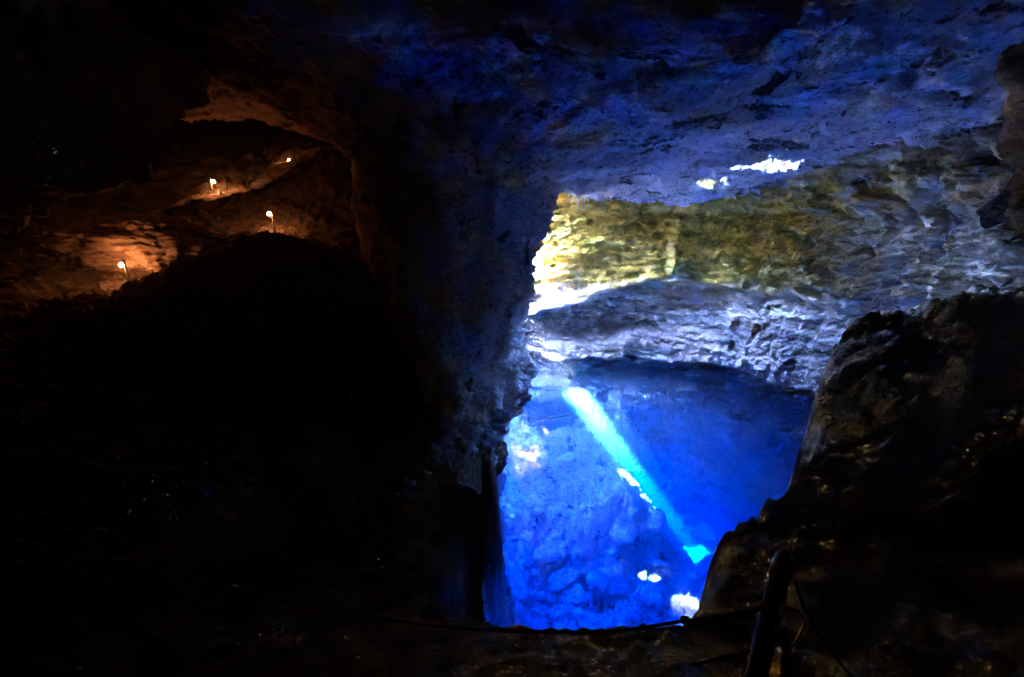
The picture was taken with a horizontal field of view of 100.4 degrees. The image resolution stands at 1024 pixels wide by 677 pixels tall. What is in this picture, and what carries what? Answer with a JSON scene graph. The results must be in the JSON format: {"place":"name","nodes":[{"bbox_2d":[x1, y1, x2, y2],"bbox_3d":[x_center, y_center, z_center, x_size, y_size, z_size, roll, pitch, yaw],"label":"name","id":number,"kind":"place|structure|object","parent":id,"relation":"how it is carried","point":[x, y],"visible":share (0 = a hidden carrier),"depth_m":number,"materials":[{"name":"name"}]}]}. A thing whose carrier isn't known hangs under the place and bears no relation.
{"place":"outdoors","nodes":[
{"label":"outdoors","id":0,"kind":"place"},
{"bbox_2d":[0,0,210,233],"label":"hanging rock","id":1,"kind":"object","parent":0,"point":[96,96],"visible":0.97,"depth_m":11.42,"materials":[{"name":"stone"}]},
{"bbox_2d":[145,145,336,213],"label":"footpath","id":2,"kind":"structure","parent":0,"point":[278,170],"depth_m":28.68,"materials":[{"name":"stone"}]},
{"bbox_2d":[350,159,392,289],"bbox_3d":[-8.030,1.085,32.365,4.908,29.000,26.661,-4,18,-14],"label":"rock partition","id":3,"kind":"object","parent":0,"point":[371,232],"visible":0.16,"depth_m":20.30,"materials":[{"name":"stone"}]},
{"bbox_2d":[0,119,1023,676],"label":"cave floor","id":4,"kind":"structure","parent":0,"point":[892,519],"depth_m":6.99,"materials":[{"name":"stone"}]},
{"bbox_2d":[119,259,129,280],"bbox_3d":[-18.420,-2.963,20.305,0.291,1.617,0.198,6,18,20],"label":"path lamp","id":5,"kind":"object","parent":4,"relation":"on","point":[122,264],"visible":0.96,"depth_m":20.17,"materials":[{"name":"metal"}]},
{"bbox_2d":[24,209,229,276],"bbox_3d":[-19.970,-4.779,22.226,10.269,3.797,3.257,0,17,0],"label":"rock outcrop","id":6,"kind":"object","parent":4,"relation":"on","point":[107,240],"visible":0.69,"depth_m":21.04,"materials":[{"name":"stone"}]},
{"bbox_2d":[209,177,214,193],"bbox_3d":[-18.796,-9.527,26.907,0.291,1.251,0.198,6,18,20],"label":"path lamp","id":7,"kind":"object","parent":4,"relation":"on","point":[212,181],"visible":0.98,"depth_m":26.79,"materials":[{"name":"metal"}]},
{"bbox_2d":[229,231,308,255],"bbox_3d":[-11.501,-3.677,20.264,3.823,2.756,2.800,0,17,0],"label":"boulder","id":8,"kind":"object","parent":4,"relation":"on","point":[279,241],"visible":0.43,"depth_m":19.39,"materials":[{"name":"stone"}]},
{"bbox_2d":[267,209,275,231],"bbox_3d":[-13.882,-6.481,24.666,0.291,1.955,0.198,6,18,20],"label":"path lamp","id":9,"kind":"object","parent":4,"relation":"on","point":[269,213],"visible":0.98,"depth_m":24.52,"materials":[{"name":"metal"}]},
{"bbox_2d":[428,483,495,584],"bbox_3d":[-1.581,5.029,10.485,2.344,3.046,2.527,0,17,0],"label":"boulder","id":10,"kind":"object","parent":4,"relation":"on","point":[469,505],"visible":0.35,"depth_m":9.91,"materials":[{"name":"black stone"}]},
{"bbox_2d":[302,34,623,595],"bbox_3d":[0.584,5.206,17.175,15.033,30.000,12.108,0,17,0],"label":"rock pillar","id":11,"kind":"object","parent":4,"relation":"on","point":[461,198],"visible":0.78,"depth_m":12.63,"materials":[{"name":"stone"}]},
{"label":"ring bracket","id":12,"kind":"object","parent":11,"relation":"attached to","visible":0},
{"bbox_2d":[528,414,570,422],"bbox_3d":[1.970,4.000,22.281,3.306,1.118,0.187,-15,22,-40],"label":"mooring rope","id":13,"kind":"object","parent":12,"relation":"attached to","point":[547,419],"visible":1,"depth_m":22.18,"materials":[{"name":"blue fabric"}]},
{"bbox_2d":[464,576,484,621],"bbox_3d":[-0.931,4.274,6.561,1.075,1.481,1.251,0,17,0],"label":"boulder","id":14,"kind":"object","parent":4,"relation":"on","point":[475,604],"visible":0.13,"depth_m":6.31,"materials":[{"name":"black stone"}]},
{"bbox_2d":[494,440,508,478],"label":"boulder","id":15,"kind":"object","parent":4,"relation":"on","point":[501,452],"visible":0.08,"depth_m":18.57,"materials":[{"name":"stone"}]},
{"bbox_2d":[524,493,545,511],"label":"rubble rock","id":16,"kind":"object","parent":4,"relation":"on","point":[532,501],"visible":0.81,"depth_m":28.01,"materials":[{"name":"stone"}]},
{"bbox_2d":[531,517,542,528],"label":"rubble rock","id":17,"kind":"object","parent":4,"relation":"on","point":[533,524],"visible":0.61,"depth_m":26.44,"materials":[{"name":"stone"}]},
{"bbox_2d":[530,507,544,517],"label":"rubble rock","id":18,"kind":"object","parent":4,"relation":"on","point":[535,512],"visible":0.99,"depth_m":26.61,"materials":[{"name":"stone"}]},
{"bbox_2d":[535,591,547,604],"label":"rubble rock","id":19,"kind":"object","parent":4,"relation":"on","point":[540,598],"visible":0.73,"depth_m":23.76,"materials":[{"name":"stone"}]},
{"bbox_2d":[537,460,546,468],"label":"rubble rock","id":20,"kind":"object","parent":4,"relation":"on","point":[541,464],"visible":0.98,"depth_m":30.95,"materials":[{"name":"stone"}]},
{"bbox_2d":[533,548,558,566],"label":"rubble rock","id":21,"kind":"object","parent":4,"relation":"on","point":[545,557],"visible":0.98,"depth_m":24.75,"materials":[{"name":"stone"}]},
{"bbox_2d":[544,592,555,602],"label":"rubble rock","id":22,"kind":"object","parent":4,"relation":"on","point":[550,598],"visible":0.94,"depth_m":23.75,"materials":[{"name":"stone"}]},
{"bbox_2d":[549,545,564,563],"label":"rubble rock","id":23,"kind":"object","parent":4,"relation":"on","point":[559,551],"visible":0.59,"depth_m":25.11,"materials":[{"name":"stone"}]},
{"bbox_2d":[547,567,575,593],"bbox_3d":[2.809,13.832,24.360,1.799,0.923,1.342,-22,17,-17],"label":"rubble rock","id":24,"kind":"object","parent":4,"relation":"on","point":[561,580],"visible":1,"depth_m":24.02,"materials":[{"name":"stone"}]},
{"bbox_2d":[556,482,569,490],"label":"rubble rock","id":25,"kind":"object","parent":4,"relation":"on","point":[559,487],"visible":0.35,"depth_m":30.03,"materials":[{"name":"stone"}]},
{"bbox_2d":[561,509,570,517],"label":"rubble rock","id":26,"kind":"object","parent":4,"relation":"on","point":[566,513],"visible":1,"depth_m":27.20,"materials":[{"name":"stone"}]},
{"bbox_2d":[558,453,575,464],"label":"rubble rock","id":27,"kind":"object","parent":4,"relation":"on","point":[566,458],"visible":1,"depth_m":30.79,"materials":[{"name":"stone"}]},
{"bbox_2d":[564,543,570,548],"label":"rubble rock","id":28,"kind":"object","parent":4,"relation":"on","point":[567,546],"visible":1,"depth_m":25.63,"materials":[{"name":"stone"}]},
{"bbox_2d":[566,583,588,605],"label":"rubble rock","id":29,"kind":"object","parent":4,"relation":"on","point":[577,594],"visible":0.92,"depth_m":23.61,"materials":[{"name":"stone"}]},
{"bbox_2d":[574,549,582,557],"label":"rubble rock","id":30,"kind":"object","parent":4,"relation":"on","point":[578,554],"visible":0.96,"depth_m":25.01,"materials":[{"name":"stone"}]},
{"bbox_2d":[585,465,606,481],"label":"rubble rock","id":31,"kind":"object","parent":4,"relation":"on","point":[599,471],"visible":0.91,"depth_m":29.16,"materials":[{"name":"stone"}]},
{"bbox_2d":[585,570,607,595],"bbox_3d":[4.855,13.907,24.397,1.287,0.849,1.561,28,19,19],"label":"rubble rock","id":32,"kind":"object","parent":4,"relation":"on","point":[596,584],"visible":0.95,"depth_m":23.96,"materials":[{"name":"stone"}]},
{"bbox_2d":[592,615,600,625],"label":"rubble rock","id":33,"kind":"object","parent":4,"relation":"on","point":[596,619],"visible":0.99,"depth_m":22.51,"materials":[{"name":"stone"}]},
{"bbox_2d":[602,480,624,498],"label":"rubble rock","id":34,"kind":"object","parent":4,"relation":"on","point":[611,486],"visible":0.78,"depth_m":26.68,"materials":[{"name":"stone"}]},
{"bbox_2d":[609,549,617,554],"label":"rubble rock","id":35,"kind":"object","parent":4,"relation":"on","point":[613,551],"visible":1,"depth_m":25.07,"materials":[{"name":"stone"}]},
{"bbox_2d":[606,582,625,598],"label":"rubble rock","id":36,"kind":"object","parent":4,"relation":"on","point":[616,590],"visible":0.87,"depth_m":24.18,"materials":[{"name":"stone"}]},
{"bbox_2d":[608,524,637,545],"bbox_3d":[6.566,11.682,25.321,1.703,0.811,1.377,-3,29,21],"label":"rubble rock","id":37,"kind":"object","parent":4,"relation":"on","point":[623,535],"visible":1,"depth_m":25.08,"materials":[{"name":"stone"}]},
{"bbox_2d":[620,560,629,567],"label":"rubble rock","id":38,"kind":"object","parent":4,"relation":"on","point":[627,562],"visible":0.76,"depth_m":24.84,"materials":[{"name":"stone"}]},
{"bbox_2d":[628,505,640,519],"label":"rubble rock","id":39,"kind":"object","parent":4,"relation":"on","point":[634,512],"visible":0.98,"depth_m":25.66,"materials":[{"name":"stone"}]},
{"bbox_2d":[626,601,646,621],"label":"rubble rock","id":40,"kind":"object","parent":4,"relation":"on","point":[637,605],"visible":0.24,"depth_m":23.76,"materials":[{"name":"stone"}]},
{"bbox_2d":[632,605,640,614],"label":"rubble rock","id":41,"kind":"object","parent":4,"relation":"on","point":[636,609],"visible":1,"depth_m":23.16,"materials":[{"name":"stone"}]},
{"bbox_2d":[631,466,643,474],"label":"rubble rock","id":42,"kind":"object","parent":4,"relation":"on","point":[636,470],"visible":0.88,"depth_m":31.25,"materials":[{"name":"stone"}]},
{"bbox_2d":[636,516,644,524],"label":"rubble rock","id":43,"kind":"object","parent":4,"relation":"on","point":[640,520],"visible":0.81,"depth_m":25.65,"materials":[{"name":"stone"}]},
{"bbox_2d":[633,582,652,606],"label":"rubble rock","id":44,"kind":"object","parent":4,"relation":"on","point":[641,596],"visible":0.83,"depth_m":23.89,"materials":[{"name":"stone"}]},
{"bbox_2d":[642,581,662,611],"bbox_3d":[7.823,14.531,24.052,1.240,0.740,1.548,-20,29,7],"label":"rubble rock","id":45,"kind":"object","parent":4,"relation":"on","point":[655,604],"visible":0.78,"depth_m":23.64,"materials":[{"name":"stone"}]},
{"bbox_2d":[644,513,663,533],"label":"rubble rock","id":46,"kind":"object","parent":4,"relation":"on","point":[653,524],"visible":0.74,"depth_m":25.81,"materials":[{"name":"stone"}]},
{"bbox_2d":[652,617,661,627],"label":"rubble rock","id":47,"kind":"object","parent":4,"relation":"on","point":[655,620],"visible":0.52,"depth_m":23.05,"materials":[{"name":"stone"}]},
{"bbox_2d":[649,558,664,568],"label":"rubble rock","id":48,"kind":"object","parent":4,"relation":"on","point":[658,563],"visible":1,"depth_m":24.69,"materials":[{"name":"stone"}]},
{"bbox_2d":[648,506,666,530],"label":"rubble rock","id":49,"kind":"object","parent":4,"relation":"on","point":[656,511],"visible":0.51,"depth_m":26.72,"materials":[{"name":"stone"}]},
{"bbox_2d":[655,572,671,586],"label":"rubble rock","id":50,"kind":"object","parent":4,"relation":"on","point":[665,580],"visible":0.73,"depth_m":24.55,"materials":[{"name":"stone"}]},
{"bbox_2d":[663,609,671,618],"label":"rubble rock","id":51,"kind":"object","parent":4,"relation":"on","point":[667,614],"visible":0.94,"depth_m":23.48,"materials":[{"name":"stone"}]},
{"bbox_2d":[659,561,676,578],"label":"rubble rock","id":52,"kind":"object","parent":4,"relation":"on","point":[669,570],"visible":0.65,"depth_m":25.16,"materials":[{"name":"stone"}]},
{"bbox_2d":[675,535,683,543],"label":"rubble rock","id":53,"kind":"object","parent":4,"relation":"on","point":[680,539],"visible":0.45,"depth_m":32.88,"materials":[{"name":"stone"}]},
{"bbox_2d":[676,580,695,600],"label":"rubble rock","id":54,"kind":"object","parent":4,"relation":"on","point":[685,592],"visible":0.87,"depth_m":24.26,"materials":[{"name":"stone"}]},
{"bbox_2d":[682,553,692,565],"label":"rubble rock","id":55,"kind":"object","parent":4,"relation":"on","point":[688,560],"visible":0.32,"depth_m":27.88,"materials":[{"name":"stone"}]},
{"bbox_2d":[681,564,696,579],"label":"rubble rock","id":56,"kind":"object","parent":4,"relation":"on","point":[689,571],"visible":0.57,"depth_m":25.76,"materials":[{"name":"stone"}]},
{"bbox_2d":[744,547,793,676],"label":"wooden post","id":57,"kind":"object","parent":4,"relation":"on","point":[763,642],"visible":0.99,"depth_m":2.58,"materials":[{"name":"brown wood"}]},
{"bbox_2d":[689,649,751,665],"bbox_3d":[-0.072,2.150,2.908,3.185,0.483,0.048,1,17,5],"label":"guard rope","id":58,"kind":"object","parent":57,"relation":"attached to","point":[729,655],"visible":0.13,"depth_m":2.73,"materials":[{"name":"black fabric"}]},
{"bbox_2d":[783,606,807,676],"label":"guard rope","id":59,"kind":"object","parent":57,"relation":"attached to","point":[798,636],"visible":0.93,"depth_m":2.59,"materials":[{"name":"black fabric"}]},
{"bbox_2d":[792,578,853,676],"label":"guard rope","id":60,"kind":"object","parent":57,"relation":"attached to","point":[823,640],"visible":1,"depth_m":2.52,"materials":[{"name":"black fabric"}]},
{"bbox_2d":[105,0,1023,207],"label":"cave ceiling","id":61,"kind":"structure","parent":0,"point":[861,75],"depth_m":10.88,"materials":[{"name":"stone"}]},
{"bbox_2d":[271,0,857,61],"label":"ceiling rock","id":62,"kind":"object","parent":61,"relation":"attached to","point":[654,30],"visible":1,"depth_m":6.38,"materials":[{"name":"stone"}]},
{"bbox_2d":[521,123,1023,549],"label":"cave wall","id":63,"kind":"structure","parent":0,"point":[704,337],"depth_m":27.40,"materials":[{"name":"stone"}]},
{"bbox_2d":[975,41,1023,241],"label":"ceiling rock","id":64,"kind":"object","parent":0,"point":[1005,207],"visible":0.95,"depth_m":9.79,"materials":[{"name":"stone"}]},
{"bbox_3d":[-5.900,1.923,4.143,0.148,1.300,0.146,0,17,0],"label":"wooden post","id":65,"kind":"object","parent":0,"visible":0},
{"bbox_2d":[0,534,764,633],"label":"guard rope","id":66,"kind":"object","parent":65,"relation":"attached to","point":[685,620],"visible":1,"depth_m":3.15,"materials":[{"name":"black fabric"}]}
]}

